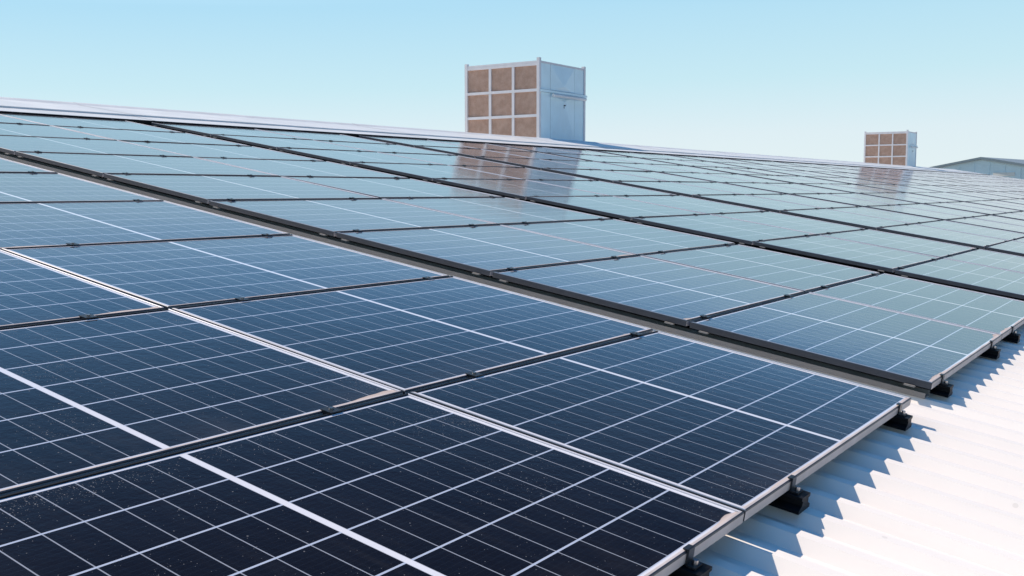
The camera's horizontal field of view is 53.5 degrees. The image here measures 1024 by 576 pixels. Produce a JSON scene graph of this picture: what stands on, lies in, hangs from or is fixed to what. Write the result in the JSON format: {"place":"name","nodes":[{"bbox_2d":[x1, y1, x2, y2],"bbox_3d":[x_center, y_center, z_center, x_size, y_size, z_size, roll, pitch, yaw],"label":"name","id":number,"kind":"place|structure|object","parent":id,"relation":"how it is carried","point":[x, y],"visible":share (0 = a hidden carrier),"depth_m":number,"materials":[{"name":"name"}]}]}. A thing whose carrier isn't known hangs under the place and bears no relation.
{"place":"outdoors","nodes":[
{"label":"outdoors","id":0,"kind":"place"},
{"bbox_2d":[0,0,1023,166],"label":"sky","id":1,"kind":"structure","parent":0,"point":[788,78],"materials":[{"name":"blue"}]},
{"bbox_2d":[930,157,1023,178],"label":"gabled shed","id":2,"kind":"structure","parent":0,"point":[1010,168],"depth_m":149.42,"materials":[{"name":"metal"}]},
{"label":"ground","id":3,"kind":"structure","parent":0,"visible":0},
{"bbox_2d":[0,97,1023,575],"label":"warehouse","id":4,"kind":"structure","parent":3,"relation":"on","point":[936,489],"depth_m":3.19,"materials":[{"name":"metal"}]},
{"bbox_2d":[79,314,711,575],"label":"mounting rail","id":5,"kind":"object","parent":4,"relation":"on","point":[691,566],"visible":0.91,"depth_m":2.24,"materials":[{"name":"metal"}]},
{"bbox_2d":[0,250,164,327],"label":"solar panel","id":6,"kind":"object","parent":5,"relation":"attached to","point":[32,292],"visible":0.82,"depth_m":3.72,"materials":[{"name":"glass"}]},
{"bbox_2d":[0,309,402,495],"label":"solar panel","id":7,"kind":"object","parent":5,"relation":"attached to","point":[80,397],"visible":0.89,"depth_m":2.85,"materials":[{"name":"glass"}]},
{"bbox_2d":[0,393,743,575],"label":"solar panel","id":8,"kind":"object","parent":5,"relation":"attached to","point":[407,484],"visible":1,"depth_m":2.24,"materials":[{"name":"glass"}]},
{"bbox_2d":[66,242,810,514],"bbox_3d":[-3.436,-0.535,5.596,10.422,0.089,0.090,15,13,33],"label":"mounting rail","id":9,"kind":"object","parent":4,"relation":"on","point":[794,499],"visible":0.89,"depth_m":2.78,"materials":[{"name":"metal"}]},
{"bbox_2d":[1,235,448,308],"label":"solar panel","id":10,"kind":"object","parent":9,"relation":"on","point":[169,274],"visible":0.86,"depth_m":4.58,"materials":[{"name":"glass"}]},
{"bbox_2d":[410,331,910,520],"bbox_3d":[0.607,0.383,3.503,1.095,0.032,1.680,15,13,33],"label":"solar panel","id":11,"kind":"object","parent":9,"relation":"attached to","point":[747,435],"visible":0.91,"depth_m":3.28,"materials":[{"name":"glass"}]},
{"bbox_2d":[0,152,929,398],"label":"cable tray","id":12,"kind":"object","parent":4,"relation":"on","point":[896,386],"visible":1,"depth_m":5.31,"materials":[{"name":"metal"}]},
{"bbox_2d":[28,171,912,430],"bbox_3d":[-2.779,-0.627,6.548,10.422,0.089,0.090,15,13,33],"label":"mounting rail","id":13,"kind":"object","parent":4,"relation":"on","point":[900,420],"visible":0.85,"depth_m":3.73,"materials":[{"name":"metal"}]},
{"bbox_2d":[0,158,55,172],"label":"solar panel","id":14,"kind":"object","parent":13,"relation":"attached to","point":[6,165],"visible":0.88,"depth_m":7.01,"materials":[{"name":"glass"}]},
{"bbox_2d":[0,172,158,202],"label":"solar panel","id":15,"kind":"object","parent":13,"relation":"attached to","point":[33,187],"visible":0.88,"depth_m":6.30,"materials":[{"name":"glass"}]},
{"bbox_2d":[0,200,289,249],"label":"solar panel","id":16,"kind":"object","parent":13,"relation":"attached to","point":[31,224],"visible":0.89,"depth_m":5.40,"materials":[{"name":"glass"}]},
{"bbox_2d":[171,276,652,393],"bbox_3d":[-0.315,0.141,4.117,1.134,0.030,1.680,15,13,33],"label":"solar panel","id":17,"kind":"object","parent":13,"relation":"attached to","point":[405,337],"visible":0.86,"depth_m":3.93,"materials":[{"name":"glass"}]},
{"bbox_2d":[0,150,953,397],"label":"mounting rail","id":18,"kind":"object","parent":4,"relation":"on","point":[943,388],"visible":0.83,"depth_m":5.10,"materials":[{"name":"metal"}]},
{"bbox_2d":[0,123,113,139],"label":"solar panel","id":19,"kind":"object","parent":18,"relation":"attached to","point":[16,129],"visible":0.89,"depth_m":9.85,"materials":[{"name":"glass"}]},
{"bbox_2d":[104,173,379,203],"bbox_3d":[-1.986,-0.748,7.652,1.134,0.037,1.692,14,13,33],"label":"solar panel","id":20,"kind":"object","parent":18,"relation":"attached to","point":[206,189],"visible":0.97,"depth_m":7.49,"materials":[{"name":"glass"}]},
{"bbox_2d":[209,198,497,235],"bbox_3d":[-1.047,-0.503,7.028,1.134,0.037,1.692,14,13,33],"label":"solar panel","id":21,"kind":"object","parent":18,"relation":"attached to","point":[326,217],"visible":0.96,"depth_m":6.86,"materials":[{"name":"glass"}]},
{"bbox_2d":[336,225,636,275],"bbox_3d":[-0.108,-0.259,6.403,1.134,0.038,1.692,14,13,33],"label":"solar panel","id":22,"kind":"object","parent":18,"relation":"attached to","point":[488,250],"visible":0.96,"depth_m":6.22,"materials":[{"name":"glass"}]},
{"bbox_2d":[493,255,804,325],"bbox_3d":[0.831,-0.015,5.779,1.134,0.037,1.692,14,13,33],"label":"solar panel","id":23,"kind":"object","parent":18,"relation":"attached to","point":[670,293],"visible":0.96,"depth_m":5.58,"materials":[{"name":"glass"}]},
{"bbox_2d":[690,292,1001,389],"bbox_3d":[1.754,0.225,5.165,1.095,0.038,1.692,15,13,33],"label":"solar panel","id":24,"kind":"object","parent":18,"relation":"attached to","point":[910,350],"visible":1,"depth_m":4.95,"materials":[{"name":"glass"}]},
{"bbox_2d":[0,111,986,174],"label":"cable conduit","id":25,"kind":"object","parent":4,"relation":"on","point":[147,122],"visible":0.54,"depth_m":15.69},
{"bbox_2d":[111,119,877,275],"bbox_3d":[-0.671,-0.924,9.600,10.422,0.089,0.090,15,13,33],"label":"mounting rail","id":26,"kind":"object","parent":4,"relation":"on","point":[598,218],"visible":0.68,"depth_m":8.65,"materials":[{"name":"metal"}]},
{"bbox_2d":[0,113,183,132],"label":"solar panel","id":27,"kind":"object","parent":26,"relation":"attached to","point":[83,122],"visible":0.85,"depth_m":11.51,"materials":[{"name":"glass"}]},
{"bbox_2d":[51,125,248,145],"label":"solar panel","id":28,"kind":"object","parent":26,"relation":"attached to","point":[145,135],"visible":0.86,"depth_m":10.86,"materials":[{"name":"glass"}]},
{"bbox_2d":[120,140,323,160],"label":"solar panel","id":29,"kind":"object","parent":26,"relation":"attached to","point":[217,151],"visible":0.84,"depth_m":10.26,"materials":[{"name":"glass"}]},
{"bbox_2d":[383,197,609,224],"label":"solar panel","id":30,"kind":"object","parent":26,"relation":"attached to","point":[501,210],"visible":0.87,"depth_m":8.33,"materials":[{"name":"glass"}]},
{"bbox_2d":[504,219,734,255],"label":"solar panel","id":31,"kind":"object","parent":26,"relation":"attached to","point":[629,237],"visible":0.86,"depth_m":7.71,"materials":[{"name":"glass"}]},
{"bbox_2d":[810,273,1023,339],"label":"solar panel","id":32,"kind":"object","parent":26,"relation":"attached to","point":[971,309],"visible":0.91,"depth_m":6.43,"materials":[{"name":"glass"}]},
{"bbox_2d":[17,123,1000,359],"bbox_3d":[-1.708,-0.778,8.099,10.422,0.089,0.090,15,13,33],"label":"mounting rail","id":33,"kind":"object","parent":4,"relation":"on","point":[992,352],"visible":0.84,"depth_m":5.29,"materials":[{"name":"metal"}]},
{"bbox_2d":[0,135,191,156],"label":"solar panel","id":34,"kind":"object","parent":33,"relation":"attached to","point":[11,144],"visible":0.94,"depth_m":8.93,"materials":[{"name":"glass"}]},
{"bbox_2d":[15,151,278,176],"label":"solar panel","id":35,"kind":"object","parent":33,"relation":"attached to","point":[97,165],"visible":0.96,"depth_m":8.13,"materials":[{"name":"glass"}]},
{"bbox_2d":[465,57,586,140],"bbox_3d":[0.417,-4.093,27.832,2.552,3.965,2.370,4,7,34],"label":"evaporative cooler","id":36,"kind":"object","parent":4,"relation":"on","point":[538,98],"visible":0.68,"depth_m":26.86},
{"bbox_2d":[78,126,1020,342],"bbox_3d":[-1.329,-0.831,8.649,10.422,0.089,0.090,15,13,33],"label":"mounting rail","id":37,"kind":"object","parent":4,"relation":"on","point":[1013,337],"visible":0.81,"depth_m":5.84,"materials":[{"name":"metal"}]},
{"bbox_2d":[196,157,406,177],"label":"solar panel","id":38,"kind":"object","parent":37,"relation":"attached to","point":[279,167],"visible":0.86,"depth_m":9.62,"materials":[{"name":"glass"}]},
{"bbox_2d":[282,176,501,198],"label":"solar panel","id":39,"kind":"object","parent":37,"relation":"attached to","point":[380,188],"visible":0.87,"depth_m":8.95,"materials":[{"name":"glass"}]},
{"bbox_2d":[641,244,879,292],"bbox_3d":[1.792,-0.154,7.169,1.134,0.031,1.680,14,12,33],"label":"solar panel","id":40,"kind":"object","parent":37,"relation":"on","point":[780,269],"visible":0.86,"depth_m":7.06,"materials":[{"name":"glass"}]},
{"bbox_2d":[235,127,936,260],"bbox_3d":[0.412,-1.076,11.169,10.422,0.089,0.090,15,13,33],"label":"mounting rail","id":41,"kind":"object","parent":4,"relation":"on","point":[694,214],"visible":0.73,"depth_m":10.20,"materials":[{"name":"metal"}]},
{"bbox_2d":[433,178,609,199],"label":"solar panel","id":42,"kind":"object","parent":41,"relation":"attached to","point":[519,188],"visible":0.95,"depth_m":10.57,"materials":[{"name":"glass"}]},
{"bbox_2d":[159,127,1023,300],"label":"mounting rail","id":43,"kind":"object","parent":4,"relation":"on","point":[825,260],"visible":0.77,"depth_m":9.22,"materials":[{"name":"metal"}]},
{"bbox_2d":[151,122,311,139],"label":"solar panel","id":44,"kind":"object","parent":43,"relation":"on","point":[204,130],"visible":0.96,"depth_m":13.08,"materials":[{"name":"glass"}]},
{"bbox_2d":[211,134,374,151],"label":"solar panel","id":45,"kind":"object","parent":43,"relation":"attached to","point":[271,142],"visible":0.95,"depth_m":12.45,"materials":[{"name":"glass"}]},
{"bbox_2d":[277,147,444,164],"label":"solar panel","id":46,"kind":"object","parent":43,"relation":"attached to","point":[344,156],"visible":0.95,"depth_m":11.82,"materials":[{"name":"glass"}]},
{"bbox_2d":[351,162,519,180],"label":"solar panel","id":47,"kind":"object","parent":43,"relation":"attached to","point":[427,172],"visible":0.96,"depth_m":11.18,"materials":[{"name":"glass"}]},
{"bbox_2d":[527,196,705,219],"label":"solar panel","id":48,"kind":"object","parent":43,"relation":"attached to","point":[621,208],"visible":0.96,"depth_m":9.92,"materials":[{"name":"glass"}]},
{"bbox_2d":[632,214,816,244],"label":"solar panel","id":49,"kind":"object","parent":43,"relation":"on","point":[735,230],"visible":0.96,"depth_m":9.30,"materials":[{"name":"glass"}]},
{"bbox_2d":[754,235,940,271],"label":"solar panel","id":50,"kind":"object","parent":43,"relation":"attached to","point":[881,258],"visible":0.96,"depth_m":8.65,"materials":[{"name":"glass"}]},
{"bbox_2d":[895,258,1023,298],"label":"solar panel","id":51,"kind":"object","parent":43,"relation":"attached to","point":[1005,282],"visible":1,"depth_m":8.06,"materials":[{"name":"glass"}]},
{"bbox_2d":[329,140,952,255],"bbox_3d":[0.791,-1.130,11.719,10.422,0.089,0.090,15,13,33],"label":"mounting rail","id":52,"kind":"object","parent":4,"relation":"on","point":[628,195],"visible":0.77,"depth_m":11.37,"materials":[{"name":"metal"}]},
{"bbox_2d":[451,165,596,180],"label":"solar panel","id":53,"kind":"object","parent":52,"relation":"on","point":[525,173],"visible":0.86,"depth_m":12.71,"materials":[{"name":"glass"}]},
{"bbox_2d":[616,195,764,213],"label":"solar panel","id":54,"kind":"object","parent":52,"relation":"on","point":[694,204],"visible":0.86,"depth_m":11.46,"materials":[{"name":"glass"}]},
{"bbox_2d":[712,211,863,234],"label":"solar panel","id":55,"kind":"object","parent":52,"relation":"attached to","point":[818,227],"visible":0.83,"depth_m":10.82,"materials":[{"name":"glass"}]},
{"bbox_2d":[944,249,1023,272],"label":"solar panel","id":56,"kind":"object","parent":52,"relation":"attached to","point":[997,260],"visible":0.89,"depth_m":9.64,"materials":[{"name":"glass"}]},
{"bbox_2d":[330,133,976,249],"bbox_3d":[1.448,-1.222,12.670,10.422,0.089,0.090,15,13,33],"label":"mounting rail","id":57,"kind":"object","parent":4,"relation":"on","point":[671,194],"visible":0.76,"depth_m":11.72,"materials":[{"name":"metal"}]},
{"bbox_2d":[258,129,390,143],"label":"solar panel","id":58,"kind":"object","parent":57,"relation":"on","point":[325,136],"visible":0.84,"depth_m":14.60,"materials":[{"name":"glass"}]},
{"bbox_2d":[317,140,453,154],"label":"solar panel","id":59,"kind":"object","parent":57,"relation":"attached to","point":[379,147],"visible":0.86,"depth_m":13.98,"materials":[{"name":"glass"}]},
{"bbox_2d":[381,152,519,166],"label":"solar panel","id":60,"kind":"object","parent":57,"relation":"attached to","point":[451,159],"visible":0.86,"depth_m":13.35,"materials":[{"name":"glass"}]},
{"bbox_2d":[531,180,675,195],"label":"solar panel","id":61,"kind":"object","parent":57,"relation":"attached to","point":[606,188],"visible":0.84,"depth_m":12.09,"materials":[{"name":"glass"}]},
{"bbox_2d":[820,229,976,257],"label":"solar panel","id":62,"kind":"object","parent":57,"relation":"attached to","point":[909,243],"visible":0.87,"depth_m":10.18,"materials":[{"name":"glass"}]},
{"bbox_2d":[364,138,1023,256],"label":"mounting rail","id":63,"kind":"object","parent":4,"relation":"on","point":[715,201],"visible":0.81,"depth_m":12.69,"materials":[{"name":"metal"}]},
{"bbox_2d":[415,145,535,158],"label":"solar panel","id":64,"kind":"object","parent":63,"relation":"attached to","point":[470,152],"visible":0.87,"depth_m":15.54,"materials":[{"name":"glass"}]},
{"bbox_2d":[542,168,668,182],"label":"solar panel","id":65,"kind":"object","parent":63,"relation":"attached to","point":[606,176],"visible":0.94,"depth_m":14.28,"materials":[{"name":"glass"}]},
{"bbox_2d":[878,224,1009,248],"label":"solar panel","id":66,"kind":"object","parent":63,"relation":"attached to","point":[950,236],"visible":0.94,"depth_m":11.76,"materials":[{"name":"glass"}]},
{"bbox_2d":[864,130,917,165],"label":"evaporative cooler","id":67,"kind":"object","parent":4,"relation":"on","point":[896,148],"visible":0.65,"depth_m":57.79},
{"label":"mounting rail","id":68,"kind":"object","parent":4,"relation":"on","visible":0},
{"bbox_2d":[493,144,588,154],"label":"solar panel","id":69,"kind":"object","parent":68,"relation":"attached to","point":[539,149],"visible":0.84,"depth_m":19.20,"materials":[{"name":"glass"}]},
{"bbox_2d":[659,172,758,182],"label":"solar panel","id":70,"kind":"object","parent":68,"relation":"attached to","point":[709,177],"visible":0.87,"depth_m":17.34,"materials":[{"name":"glass"}]},
{"bbox_2d":[723,182,823,194],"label":"solar panel","id":71,"kind":"object","parent":68,"relation":"attached to","point":[776,188],"visible":0.87,"depth_m":16.68,"materials":[{"name":"glass"}]},
{"bbox_2d":[791,194,892,206],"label":"solar panel","id":72,"kind":"object","parent":68,"relation":"on","point":[846,200],"visible":0.87,"depth_m":16.04,"materials":[{"name":"glass"}]},
{"bbox_2d":[866,205,967,219],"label":"solar panel","id":73,"kind":"object","parent":68,"relation":"attached to","point":[920,212],"visible":0.87,"depth_m":15.42,"materials":[{"name":"glass"}]},
{"bbox_2d":[946,217,1023,233],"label":"solar panel","id":74,"kind":"object","parent":68,"relation":"attached to","point":[996,225],"visible":0.91,"depth_m":14.85,"materials":[{"name":"glass"}]},
{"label":"mounting rail","id":75,"kind":"object","parent":4,"relation":"on","visible":0},
{"bbox_2d":[544,152,642,163],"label":"solar panel","id":76,"kind":"object","parent":75,"relation":"attached to","point":[590,158],"visible":0.87,"depth_m":18.57,"materials":[{"name":"glass"}]},
{"bbox_2d":[601,162,697,172],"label":"solar panel","id":77,"kind":"object","parent":75,"relation":"attached to","point":[654,168],"visible":0.8,"depth_m":18.02,"materials":[{"name":"glass"}]},
{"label":"mounting rail","id":78,"kind":"object","parent":4,"relation":"on","visible":0},
{"bbox_2d":[595,155,677,164],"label":"solar panel","id":79,"kind":"object","parent":78,"relation":"attached to","point":[638,160],"visible":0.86,"depth_m":20.10,"materials":[{"name":"glass"}]},
{"bbox_2d":[649,164,730,173],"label":"solar panel","id":80,"kind":"object","parent":78,"relation":"attached to","point":[692,169],"visible":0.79,"depth_m":19.49,"materials":[{"name":"glass"}]},
{"bbox_2d":[765,183,850,193],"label":"solar panel","id":81,"kind":"object","parent":78,"relation":"attached to","point":[809,188],"visible":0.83,"depth_m":18.24,"materials":[{"name":"glass"}]},
{"bbox_2d":[826,193,915,204],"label":"solar panel","id":82,"kind":"object","parent":78,"relation":"attached to","point":[874,198],"visible":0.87,"depth_m":17.57,"materials":[{"name":"glass"}]},
{"bbox_2d":[898,204,987,217],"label":"solar panel","id":83,"kind":"object","parent":78,"relation":"attached to","point":[968,214],"visible":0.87,"depth_m":16.96,"materials":[{"name":"glass"}]},
{"bbox_2d":[970,215,1023,225],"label":"solar panel","id":84,"kind":"object","parent":78,"relation":"attached to","point":[1003,220],"visible":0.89,"depth_m":16.37,"materials":[{"name":"glass"}]},
{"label":"mounting rail","id":85,"kind":"object","parent":4,"relation":"on","visible":0},
{"bbox_2d":[704,173,787,182],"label":"solar panel","id":86,"kind":"object","parent":85,"relation":"attached to","point":[750,178],"visible":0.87,"depth_m":18.84,"materials":[{"name":"glass"}]},
{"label":"mounting rail","id":87,"kind":"object","parent":4,"relation":"on","visible":0},
{"bbox_2d":[690,166,766,174],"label":"solar panel","id":88,"kind":"object","parent":87,"relation":"attached to","point":[729,170],"visible":0.87,"depth_m":20.96,"materials":[{"name":"glass"}]},
{"bbox_2d":[743,174,824,183],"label":"solar panel","id":89,"kind":"object","parent":87,"relation":"attached to","point":[784,179],"visible":0.87,"depth_m":20.35,"materials":[{"name":"glass"}]},
{"bbox_2d":[860,193,942,203],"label":"solar panel","id":90,"kind":"object","parent":87,"relation":"attached to","point":[904,198],"visible":0.87,"depth_m":19.10,"materials":[{"name":"glass"}]},
{"bbox_2d":[924,202,1007,215],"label":"solar panel","id":91,"kind":"object","parent":87,"relation":"attached to","point":[968,208],"visible":0.87,"depth_m":18.47,"materials":[{"name":"glass"}]},
{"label":"mounting rail","id":92,"kind":"object","parent":4,"relation":"on","visible":0},
{"bbox_2d":[799,183,881,193],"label":"solar panel","id":93,"kind":"object","parent":92,"relation":"attached to","point":[842,188],"visible":0.87,"depth_m":19.72,"materials":[{"name":"glass"}]},
{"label":"mounting rail","id":94,"kind":"object","parent":4,"relation":"on","visible":0},
{"bbox_2d":[945,202,1019,212],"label":"solar panel","id":95,"kind":"object","parent":94,"relation":"attached to","point":[986,207],"visible":0.81,"depth_m":19.99,"materials":[{"name":"glass"}]},
{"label":"mounting rail","id":96,"kind":"object","parent":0,"visible":0},
{"bbox_2d":[359,135,478,148],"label":"solar panel","id":97,"kind":"object","parent":96,"relation":"on","point":[409,142],"visible":0.91,"depth_m":16.18,"materials":[{"name":"glass"}]},
{"bbox_2d":[476,156,600,169],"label":"solar panel","id":98,"kind":"object","parent":96,"relation":"on","point":[539,164],"visible":0.94,"depth_m":14.93,"materials":[{"name":"glass"}]},
{"bbox_2d":[614,181,739,196],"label":"solar panel","id":99,"kind":"object","parent":96,"relation":"attached to","point":[678,188],"visible":0.91,"depth_m":13.67,"materials":[{"name":"glass"}]},
{"bbox_2d":[693,194,820,212],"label":"solar panel","id":100,"kind":"object","parent":96,"relation":"attached to","point":[767,204],"visible":0.94,"depth_m":13.02,"materials":[{"name":"glass"}]},
{"bbox_2d":[781,208,911,229],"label":"solar panel","id":101,"kind":"object","parent":96,"relation":"attached to","point":[851,219],"visible":0.93,"depth_m":12.39,"materials":[{"name":"glass"}]},
{"bbox_2d":[986,240,1023,255],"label":"solar panel","id":102,"kind":"object","parent":96,"relation":"attached to","point":[1013,247],"visible":1,"depth_m":11.19,"materials":[{"name":"glass"}]},
{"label":"mounting rail","id":103,"kind":"object","parent":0,"visible":0},
{"bbox_2d":[432,140,533,151],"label":"solar panel","id":104,"kind":"object","parent":103,"relation":"attached to","point":[481,145],"visible":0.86,"depth_m":17.75,"materials":[{"name":"glass"}]},
{"bbox_2d":[543,159,650,171],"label":"solar panel","id":105,"kind":"object","parent":103,"relation":"attached to","point":[598,165],"visible":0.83,"depth_m":16.50,"materials":[{"name":"glass"}]},
{"bbox_2d":[676,182,783,193],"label":"solar panel","id":106,"kind":"object","parent":103,"relation":"attached to","point":[729,187],"visible":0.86,"depth_m":15.24,"materials":[{"name":"glass"}]},
{"bbox_2d":[827,207,938,223],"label":"solar panel","id":107,"kind":"object","parent":103,"relation":"attached to","point":[908,218],"visible":0.81,"depth_m":13.97,"materials":[{"name":"glass"}]},
{"bbox_2d":[916,220,1023,239],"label":"solar panel","id":108,"kind":"object","parent":103,"relation":"attached to","point":[978,230],"visible":0.87,"depth_m":13.32,"materials":[{"name":"glass"}]},
{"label":"mounting rail","id":109,"kind":"object","parent":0,"visible":0},
{"bbox_2d":[484,149,585,160],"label":"solar panel","id":110,"kind":"object","parent":109,"relation":"attached to","point":[537,155],"visible":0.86,"depth_m":17.10,"materials":[{"name":"glass"}]},
{"bbox_2d":[606,170,712,181],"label":"solar panel","id":111,"kind":"object","parent":109,"relation":"on","point":[662,176],"visible":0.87,"depth_m":15.82,"materials":[{"name":"glass"}]},
{"bbox_2d":[745,194,859,207],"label":"solar panel","id":112,"kind":"object","parent":109,"relation":"attached to","point":[805,201],"visible":0.79,"depth_m":14.59,"materials":[{"name":"glass"}]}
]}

